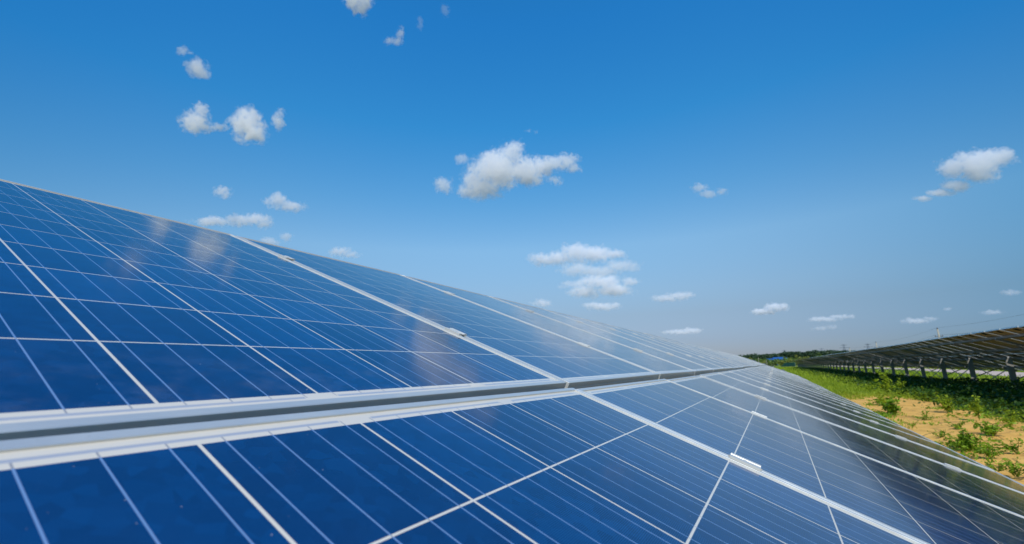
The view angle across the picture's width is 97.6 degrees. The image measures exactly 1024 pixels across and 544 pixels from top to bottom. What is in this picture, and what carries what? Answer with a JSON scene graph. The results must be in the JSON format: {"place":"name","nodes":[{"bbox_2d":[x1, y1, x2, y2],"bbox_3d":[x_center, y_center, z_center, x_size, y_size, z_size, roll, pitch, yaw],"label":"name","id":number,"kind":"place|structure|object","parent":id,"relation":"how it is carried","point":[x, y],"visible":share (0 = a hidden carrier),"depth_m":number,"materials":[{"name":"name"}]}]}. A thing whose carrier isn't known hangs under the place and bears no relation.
{"place":"outdoors","nodes":[
{"label":"outdoors","id":0,"kind":"place"},
{"bbox_2d":[0,0,1023,355],"label":"sky","id":1,"kind":"structure","parent":0,"point":[736,177],"materials":[{"name":"blue"}]},
{"bbox_2d":[782,362,795,366],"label":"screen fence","id":2,"kind":"object","parent":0,"point":[792,364],"visible":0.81,"depth_m":186.47,"materials":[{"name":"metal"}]},
{"bbox_2d":[774,365,1023,484],"bbox_3d":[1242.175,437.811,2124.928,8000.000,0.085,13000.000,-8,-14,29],"label":"ground","id":3,"kind":"structure","parent":0,"point":[911,410],"depth_m":8.32,"materials":[{"name":"soil"}]},
{"bbox_2d":[750,355,822,365],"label":"scrub","id":4,"kind":"object","parent":3,"relation":"on","point":[776,360],"visible":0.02,"depth_m":331.81,"materials":[{"name":"green plant"}]},
{"bbox_2d":[738,350,855,359],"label":"woods","id":5,"kind":"object","parent":3,"relation":"on","point":[812,353],"visible":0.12,"depth_m":550.97,"materials":[{"name":"green plant"}]},
{"bbox_2d":[862,391,903,404],"bbox_3d":[10.457,3.541,12.610,0.749,0.421,0.885,-3,-13,9],"label":"weed","id":6,"kind":"object","parent":3,"relation":"on","point":[880,398],"visible":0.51,"depth_m":12.53,"materials":[{"name":"green plant"}]},
{"bbox_2d":[873,371,900,392],"bbox_3d":[13.903,4.096,16.624,0.827,0.882,0.584,-8,-14,29],"label":"weed","id":7,"kind":"object","parent":3,"relation":"on","point":[887,386],"visible":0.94,"depth_m":16.64,"materials":[{"name":"green plant"}]},
{"bbox_2d":[873,395,902,414],"bbox_3d":[8.770,3.065,10.388,0.614,0.463,0.538,10,-16,-41],"label":"weed","id":8,"kind":"object","parent":3,"relation":"on","point":[890,405],"visible":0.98,"depth_m":10.32,"materials":[{"name":"green plant"}]},
{"bbox_2d":[896,378,905,387],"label":"weed","id":9,"kind":"object","parent":3,"relation":"on","point":[901,385],"visible":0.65,"depth_m":18.05,"materials":[{"name":"green plant"}]},
{"bbox_2d":[792,367,1023,419],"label":"undergrowth","id":10,"kind":"object","parent":3,"relation":"on","point":[1006,396],"visible":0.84,"depth_m":14.54,"materials":[{"name":"green plant"}]},
{"bbox_2d":[797,333,1023,388],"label":"mounting rack","id":11,"kind":"object","parent":3,"relation":"on","point":[1010,367],"visible":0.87,"depth_m":21.43,"materials":[{"name":"metal"}]},
{"bbox_2d":[792,358,824,363],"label":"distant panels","id":12,"kind":"object","parent":11,"relation":"on","point":[797,361],"visible":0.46,"depth_m":123.21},
{"bbox_2d":[871,348,905,357],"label":"solar panel","id":13,"kind":"object","parent":11,"relation":"attached to","point":[885,352],"visible":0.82,"depth_m":28.16,"materials":[{"name":"glass"}]},
{"bbox_2d":[874,347,910,357],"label":"solar panel","id":14,"kind":"object","parent":11,"relation":"attached to","point":[890,352],"visible":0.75,"depth_m":27.27,"materials":[{"name":"glass"}]},
{"bbox_2d":[881,346,922,357],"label":"solar panel","id":15,"kind":"object","parent":11,"relation":"attached to","point":[901,352],"visible":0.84,"depth_m":25.31,"materials":[{"name":"glass"}]},
{"bbox_2d":[885,346,925,356],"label":"solar panel","id":16,"kind":"object","parent":11,"relation":"attached to","point":[902,351],"visible":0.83,"depth_m":24.51,"materials":[{"name":"glass"}]},
{"bbox_2d":[889,345,928,356],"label":"solar panel","id":17,"kind":"object","parent":11,"relation":"attached to","point":[893,346],"visible":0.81,"depth_m":23.69,"materials":[{"name":"glass"}]},
{"bbox_2d":[894,344,940,356],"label":"solar panel","id":18,"kind":"object","parent":11,"relation":"attached to","point":[898,345],"visible":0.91,"depth_m":22.54,"materials":[{"name":"glass"}]},
{"bbox_2d":[899,343,946,356],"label":"solar panel","id":19,"kind":"object","parent":11,"relation":"attached to","point":[919,349],"visible":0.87,"depth_m":21.68,"materials":[{"name":"glass"}]},
{"bbox_2d":[904,342,954,355],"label":"solar panel","id":20,"kind":"object","parent":11,"relation":"attached to","point":[924,348],"visible":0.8,"depth_m":20.80,"materials":[{"name":"glass"}]},
{"bbox_2d":[910,341,965,355],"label":"solar panel","id":21,"kind":"object","parent":11,"relation":"attached to","point":[916,343],"visible":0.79,"depth_m":19.71,"materials":[{"name":"glass"}]},
{"bbox_2d":[920,358,961,368],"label":"solar panel","id":22,"kind":"object","parent":11,"relation":"attached to","point":[939,363],"visible":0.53,"depth_m":24.35,"materials":[{"name":"glass"}]},
{"bbox_2d":[916,340,973,355],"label":"solar panel","id":23,"kind":"object","parent":11,"relation":"attached to","point":[940,347],"visible":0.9,"depth_m":18.91,"materials":[{"name":"glass"}]},
{"bbox_2d":[924,357,966,368],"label":"solar panel","id":24,"kind":"object","parent":11,"relation":"attached to","point":[945,362],"visible":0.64,"depth_m":23.52,"materials":[{"name":"glass"}]},
{"bbox_2d":[923,339,986,354],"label":"solar panel","id":25,"kind":"object","parent":11,"relation":"attached to","point":[947,346],"visible":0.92,"depth_m":18.00,"materials":[{"name":"glass"}]},
{"bbox_2d":[938,357,988,369],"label":"solar panel","id":26,"kind":"object","parent":11,"relation":"attached to","point":[962,363],"visible":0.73,"depth_m":21.63,"materials":[{"name":"glass"}]},
{"bbox_2d":[931,338,996,354],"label":"solar panel","id":27,"kind":"object","parent":11,"relation":"attached to","point":[939,340],"visible":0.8,"depth_m":17.25,"materials":[{"name":"glass"}]},
{"bbox_2d":[945,356,997,369],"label":"solar panel","id":28,"kind":"object","parent":11,"relation":"attached to","point":[975,364],"visible":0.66,"depth_m":20.75,"materials":[{"name":"glass"}]},
{"bbox_2d":[939,336,1011,353],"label":"solar panel","id":29,"kind":"object","parent":11,"relation":"attached to","point":[947,338],"visible":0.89,"depth_m":16.16,"materials":[{"name":"glass"}]},
{"bbox_2d":[951,356,1004,369],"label":"solar panel","id":30,"kind":"object","parent":11,"relation":"attached to","point":[976,362],"visible":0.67,"depth_m":19.88,"materials":[{"name":"glass"}]},
{"bbox_2d":[949,335,1023,353],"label":"solar panel","id":31,"kind":"object","parent":11,"relation":"attached to","point":[981,343],"visible":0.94,"depth_m":15.26,"materials":[{"name":"glass"}]},
{"bbox_2d":[959,333,1023,351],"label":"solar panel","id":32,"kind":"object","parent":11,"relation":"attached to","point":[994,342],"visible":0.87,"depth_m":14.41,"materials":[{"name":"glass"}]},
{"bbox_2d":[965,356,1022,370],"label":"solar panel","id":33,"kind":"object","parent":11,"relation":"attached to","point":[992,362],"visible":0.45,"depth_m":18.70,"materials":[{"name":"glass"}]},
{"bbox_2d":[968,355,1023,369],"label":"solar panel","id":34,"kind":"object","parent":11,"relation":"attached to","point":[995,361],"visible":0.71,"depth_m":18.12,"materials":[{"name":"glass"}]},
{"bbox_2d":[971,331,1023,343],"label":"solar panel","id":35,"kind":"object","parent":11,"relation":"attached to","point":[983,334],"visible":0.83,"depth_m":13.48,"materials":[{"name":"glass"}]},
{"bbox_2d":[978,355,1023,365],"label":"solar panel","id":36,"kind":"object","parent":11,"relation":"attached to","point":[1004,361],"visible":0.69,"depth_m":17.22,"materials":[{"name":"glass"}]},
{"bbox_2d":[985,328,1023,340],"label":"solar panel","id":37,"kind":"object","parent":11,"relation":"attached to","point":[999,332],"visible":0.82,"depth_m":12.75,"materials":[{"name":"glass"}]},
{"bbox_2d":[991,354,1023,363],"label":"solar panel","id":38,"kind":"object","parent":11,"relation":"attached to","point":[1008,356],"visible":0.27,"depth_m":16.54,"materials":[{"name":"glass"}]},
{"bbox_2d":[1000,326,1023,333],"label":"solar panel","id":39,"kind":"object","parent":11,"relation":"attached to","point":[1015,329],"visible":1,"depth_m":11.94,"materials":[{"name":"glass"}]},
{"bbox_2d":[1001,353,1023,357],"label":"solar panel","id":40,"kind":"object","parent":11,"relation":"attached to","point":[1012,355],"visible":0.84,"depth_m":15.61,"materials":[{"name":"glass"}]},
{"bbox_2d":[807,376,1023,427],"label":"grass","id":41,"kind":"structure","parent":3,"relation":"on","point":[836,385],"depth_m":17.73,"materials":[{"name":"green plant"}]},
{"bbox_2d":[913,386,929,397],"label":"weed","id":42,"kind":"object","parent":3,"relation":"on","point":[921,393],"visible":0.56,"depth_m":14.39,"materials":[{"name":"green plant"}]},
{"bbox_2d":[912,411,947,419],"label":"weed","id":43,"kind":"object","parent":3,"relation":"on","point":[926,415],"visible":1,"depth_m":9.21,"materials":[{"name":"green plant"}]},
{"bbox_2d":[863,402,1023,464],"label":"ground weeds","id":44,"kind":"object","parent":3,"relation":"on","point":[884,414],"visible":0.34,"depth_m":9.22,"materials":[{"name":"green plant"}]},
{"bbox_2d":[933,392,954,412],"bbox_3d":[10.084,3.037,10.448,0.332,0.488,0.403,-8,-14,29],"label":"weed","id":45,"kind":"object","parent":3,"relation":"on","point":[945,407],"visible":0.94,"depth_m":10.39,"materials":[{"name":"green plant"}]},
{"bbox_2d":[943,418,969,429],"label":"weed","id":46,"kind":"object","parent":3,"relation":"on","point":[958,425],"visible":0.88,"depth_m":7.84,"materials":[{"name":"green plant"}]},
{"bbox_2d":[934,428,999,450],"bbox_3d":[6.122,2.268,6.027,0.429,0.299,0.565,0,-12,-7],"label":"weed","id":47,"kind":"object","parent":3,"relation":"on","point":[966,439],"visible":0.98,"depth_m":6.07,"materials":[{"name":"green plant"}]},
{"bbox_2d":[966,395,984,419],"bbox_3d":[9.396,2.745,9.086,0.282,0.500,0.293,-6,-13,20],"label":"weed","id":48,"kind":"object","parent":3,"relation":"on","point":[976,406],"visible":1,"depth_m":9.06,"materials":[{"name":"green plant"}]},
{"bbox_2d":[958,377,1001,385],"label":"weed","id":49,"kind":"object","parent":3,"relation":"on","point":[977,380],"visible":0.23,"depth_m":16.67,"materials":[{"name":"green plant"}]},
{"bbox_2d":[971,443,1011,458],"bbox_3d":[5.933,2.225,5.569,0.354,0.192,0.242,-8,-14,29],"label":"weed","id":50,"kind":"object","parent":3,"relation":"on","point":[988,453],"visible":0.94,"depth_m":5.56,"materials":[{"name":"green plant"}]},
{"bbox_2d":[968,416,1016,436],"bbox_3d":[7.687,2.475,7.204,0.563,0.315,0.473,-8,-14,29],"label":"weed","id":51,"kind":"object","parent":3,"relation":"on","point":[992,429],"visible":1,"depth_m":7.16,"materials":[{"name":"green plant"}]},
{"bbox_2d":[984,458,1008,471],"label":"weed","id":52,"kind":"object","parent":3,"relation":"on","point":[999,468],"visible":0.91,"depth_m":4.87,"materials":[{"name":"green plant"}]},
{"bbox_2d":[973,376,1023,392],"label":"weed","id":53,"kind":"object","parent":3,"relation":"on","point":[1001,385],"visible":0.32,"depth_m":13.83,"materials":[{"name":"green plant"}]},
{"bbox_2d":[991,437,1023,453],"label":"weed","id":54,"kind":"object","parent":3,"relation":"on","point":[1013,447],"visible":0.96,"depth_m":5.76,"materials":[{"name":"green plant"}]},
{"bbox_2d":[997,409,1022,425],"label":"weed","id":55,"kind":"object","parent":3,"relation":"on","point":[1011,418],"visible":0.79,"depth_m":8.10,"materials":[{"name":"green plant"}]},
{"bbox_2d":[1002,456,1023,476],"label":"weed","id":56,"kind":"object","parent":3,"relation":"on","point":[1012,471],"visible":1,"depth_m":4.67,"materials":[{"name":"green plant"}]},
{"bbox_3d":[13.277,5.378,23.539,2.610,1.864,57.442,-8,-14,29],"label":"mounting rack","id":57,"kind":"object","parent":3,"relation":"on","visible":0},
{"bbox_2d":[0,179,565,440],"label":"solar panel","id":58,"kind":"object","parent":57,"relation":"attached to","point":[114,318],"visible":0.84,"depth_m":0.65,"materials":[{"name":"glass"}]},
{"bbox_2d":[279,254,294,260],"bbox_3d":[-0.870,-0.042,1.723,0.060,0.035,0.037,18,-1,32],"label":"clamp","id":59,"kind":"object","parent":57,"relation":"attached to","point":[289,258],"visible":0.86,"depth_m":1.72,"materials":[{"name":"metal"}]},
{"bbox_2d":[237,236,659,388],"bbox_3d":[-0.287,0.159,1.943,1.652,0.040,1.004,18,-1,32],"label":"solar panel","id":60,"kind":"object","parent":57,"relation":"attached to","point":[573,364],"visible":0.72,"depth_m":1.71,"materials":[{"name":"glass"}]},
{"bbox_2d":[444,327,466,336],"bbox_3d":[-0.163,0.182,1.263,0.060,0.035,0.037,18,-1,31],"label":"clamp","id":61,"kind":"object","parent":57,"relation":"attached to","point":[455,331],"visible":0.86,"depth_m":1.26,"materials":[{"name":"metal"}]},
{"bbox_2d":[0,388,923,543],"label":"solar panel","id":62,"kind":"object","parent":57,"relation":"attached to","point":[566,466],"visible":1,"depth_m":0.40,"materials":[{"name":"glass"}]},
{"bbox_2d":[403,275,694,378],"bbox_3d":[0.221,0.338,2.813,1.652,0.040,1.004,18,-1,32],"label":"solar panel","id":63,"kind":"object","parent":57,"relation":"attached to","point":[664,369],"visible":0.69,"depth_m":2.67,"materials":[{"name":"glass"}]},
{"bbox_2d":[490,296,713,375],"bbox_3d":[0.730,0.517,3.682,1.652,0.040,1.004,18,-1,32],"label":"solar panel","id":64,"kind":"object","parent":57,"relation":"attached to","point":[698,369],"visible":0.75,"depth_m":3.58,"materials":[{"name":"glass"}]},
{"bbox_2d":[545,309,724,372],"bbox_3d":[1.238,0.695,4.552,1.652,0.041,1.004,18,-1,32],"label":"solar panel","id":65,"kind":"object","parent":57,"relation":"attached to","point":[716,368],"visible":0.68,"depth_m":4.49,"materials":[{"name":"glass"}]},
{"bbox_2d":[585,319,732,370],"bbox_3d":[1.746,0.875,5.421,1.652,0.041,1.004,18,-1,32],"label":"solar panel","id":66,"kind":"object","parent":57,"relation":"attached to","point":[727,368],"visible":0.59,"depth_m":5.41,"materials":[{"name":"glass"}]},
{"bbox_2d":[611,325,738,369],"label":"solar panel","id":67,"kind":"object","parent":57,"relation":"attached to","point":[698,354],"visible":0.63,"depth_m":6.31,"materials":[{"name":"glass"}]},
{"bbox_2d":[632,330,742,368],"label":"solar panel","id":68,"kind":"object","parent":57,"relation":"attached to","point":[740,367],"visible":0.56,"depth_m":7.17,"materials":[{"name":"glass"}]},
{"bbox_2d":[645,333,745,368],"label":"solar panel","id":69,"kind":"object","parent":57,"relation":"attached to","point":[743,366],"visible":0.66,"depth_m":7.96,"materials":[{"name":"glass"}]},
{"bbox_2d":[658,336,748,367],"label":"solar panel","id":70,"kind":"object","parent":57,"relation":"attached to","point":[747,366],"visible":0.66,"depth_m":8.88,"materials":[{"name":"glass"}]},
{"bbox_2d":[671,339,750,366],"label":"solar panel","id":71,"kind":"object","parent":57,"relation":"attached to","point":[712,353],"visible":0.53,"depth_m":9.92,"materials":[{"name":"glass"}]},
{"bbox_2d":[682,342,752,366],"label":"solar panel","id":72,"kind":"object","parent":57,"relation":"attached to","point":[724,356],"visible":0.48,"depth_m":10.73,"materials":[{"name":"glass"}]},
{"bbox_2d":[686,343,754,366],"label":"solar panel","id":73,"kind":"object","parent":57,"relation":"attached to","point":[717,353],"visible":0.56,"depth_m":11.68,"materials":[{"name":"glass"}]},
{"bbox_2d":[694,345,755,366],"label":"solar panel","id":74,"kind":"object","parent":57,"relation":"attached to","point":[730,357],"visible":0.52,"depth_m":12.39,"materials":[{"name":"glass"}]},
{"bbox_2d":[695,345,756,366],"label":"solar panel","id":75,"kind":"object","parent":57,"relation":"attached to","point":[728,356],"visible":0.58,"depth_m":13.09,"materials":[{"name":"glass"}]},
{"bbox_2d":[700,346,757,366],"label":"solar panel","id":76,"kind":"object","parent":57,"relation":"attached to","point":[730,356],"visible":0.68,"depth_m":14.07,"materials":[{"name":"glass"}]},
{"bbox_2d":[728,452,761,470],"bbox_3d":[0.446,0.381,0.867,0.060,0.035,0.037,18,-1,32],"label":"clamp","id":77,"kind":"object","parent":57,"relation":"attached to","point":[747,462],"visible":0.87,"depth_m":0.86,"materials":[{"name":"metal"}]},
{"bbox_2d":[760,366,818,385],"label":"solar panel","id":78,"kind":"object","parent":57,"relation":"attached to","point":[785,374],"visible":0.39,"depth_m":14.11,"materials":[{"name":"glass"}]},
{"bbox_2d":[758,366,822,387],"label":"solar panel","id":79,"kind":"object","parent":57,"relation":"attached to","point":[789,376],"visible":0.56,"depth_m":13.24,"materials":[{"name":"glass"}]},
{"bbox_2d":[759,367,826,389],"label":"solar panel","id":80,"kind":"object","parent":57,"relation":"attached to","point":[795,379],"visible":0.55,"depth_m":12.25,"materials":[{"name":"glass"}]},
{"bbox_2d":[757,367,829,391],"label":"solar panel","id":81,"kind":"object","parent":57,"relation":"attached to","point":[793,379],"visible":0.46,"depth_m":11.37,"materials":[{"name":"glass"}]},
{"bbox_2d":[754,367,840,396],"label":"solar panel","id":82,"kind":"object","parent":57,"relation":"attached to","point":[800,382],"visible":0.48,"depth_m":9.95,"materials":[{"name":"glass"}]},
{"bbox_2d":[751,367,847,399],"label":"solar panel","id":83,"kind":"object","parent":57,"relation":"attached to","point":[795,381],"visible":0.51,"depth_m":9.02,"materials":[{"name":"glass"}]},
{"bbox_2d":[577,379,1023,543],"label":"solar panel","id":84,"kind":"object","parent":57,"relation":"attached to","point":[918,508],"visible":0.82,"depth_m":1.12,"materials":[{"name":"glass"}]},
{"bbox_2d":[749,367,860,405],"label":"solar panel","id":85,"kind":"object","parent":57,"relation":"attached to","point":[806,386],"visible":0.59,"depth_m":8.01,"materials":[{"name":"glass"}]},
{"bbox_2d":[745,368,872,411],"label":"solar panel","id":86,"kind":"object","parent":57,"relation":"attached to","point":[808,388],"visible":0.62,"depth_m":7.11,"materials":[{"name":"glass"}]},
{"bbox_2d":[742,368,886,418],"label":"solar panel","id":87,"kind":"object","parent":57,"relation":"attached to","point":[833,399],"visible":0.5,"depth_m":6.30,"materials":[{"name":"glass"}]},
{"bbox_2d":[738,369,906,428],"bbox_3d":[3.611,1.499,5.407,1.652,0.041,1.004,17,-1,32],"label":"solar panel","id":88,"kind":"object","parent":57,"relation":"attached to","point":[825,399],"visible":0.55,"depth_m":5.43,"materials":[{"name":"glass"}]},
{"bbox_2d":[730,370,937,443],"bbox_3d":[3.103,1.318,4.537,1.652,0.042,1.004,17,-1,32],"label":"solar panel","id":89,"kind":"object","parent":57,"relation":"attached to","point":[882,422],"visible":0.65,"depth_m":4.51,"materials":[{"name":"glass"}]},
{"bbox_2d":[667,375,1023,515],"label":"solar panel","id":90,"kind":"object","parent":57,"relation":"attached to","point":[998,495],"visible":0.63,"depth_m":1.93,"materials":[{"name":"glass"}]},
{"bbox_2d":[718,371,994,470],"bbox_3d":[2.595,1.139,3.668,1.652,0.040,1.004,17,-1,32],"label":"solar panel","id":91,"kind":"object","parent":57,"relation":"attached to","point":[907,436],"visible":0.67,"depth_m":3.58,"materials":[{"name":"glass"}]},
{"bbox_2d":[700,372,1023,492],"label":"solar panel","id":92,"kind":"object","parent":57,"relation":"attached to","point":[925,451],"visible":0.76,"depth_m":2.71,"materials":[{"name":"glass"}]},
{"bbox_2d":[944,463,961,470],"bbox_3d":[2.129,0.956,2.171,0.060,0.035,0.037,18,-1,32],"label":"clamp","id":93,"kind":"object","parent":57,"relation":"attached to","point":[953,466],"visible":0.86,"depth_m":2.16,"materials":[{"name":"metal"}]},
{"bbox_2d":[776,366,1022,380],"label":"meadow","id":94,"kind":"structure","parent":0,"point":[806,375],"depth_m":39.30,"materials":[{"name":"green plant"}]},
{"bbox_2d":[831,365,1023,376],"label":"dirt road","id":95,"kind":"structure","parent":0,"point":[992,372],"depth_m":44.74,"materials":[{"name":"beige soil"}]}
]}

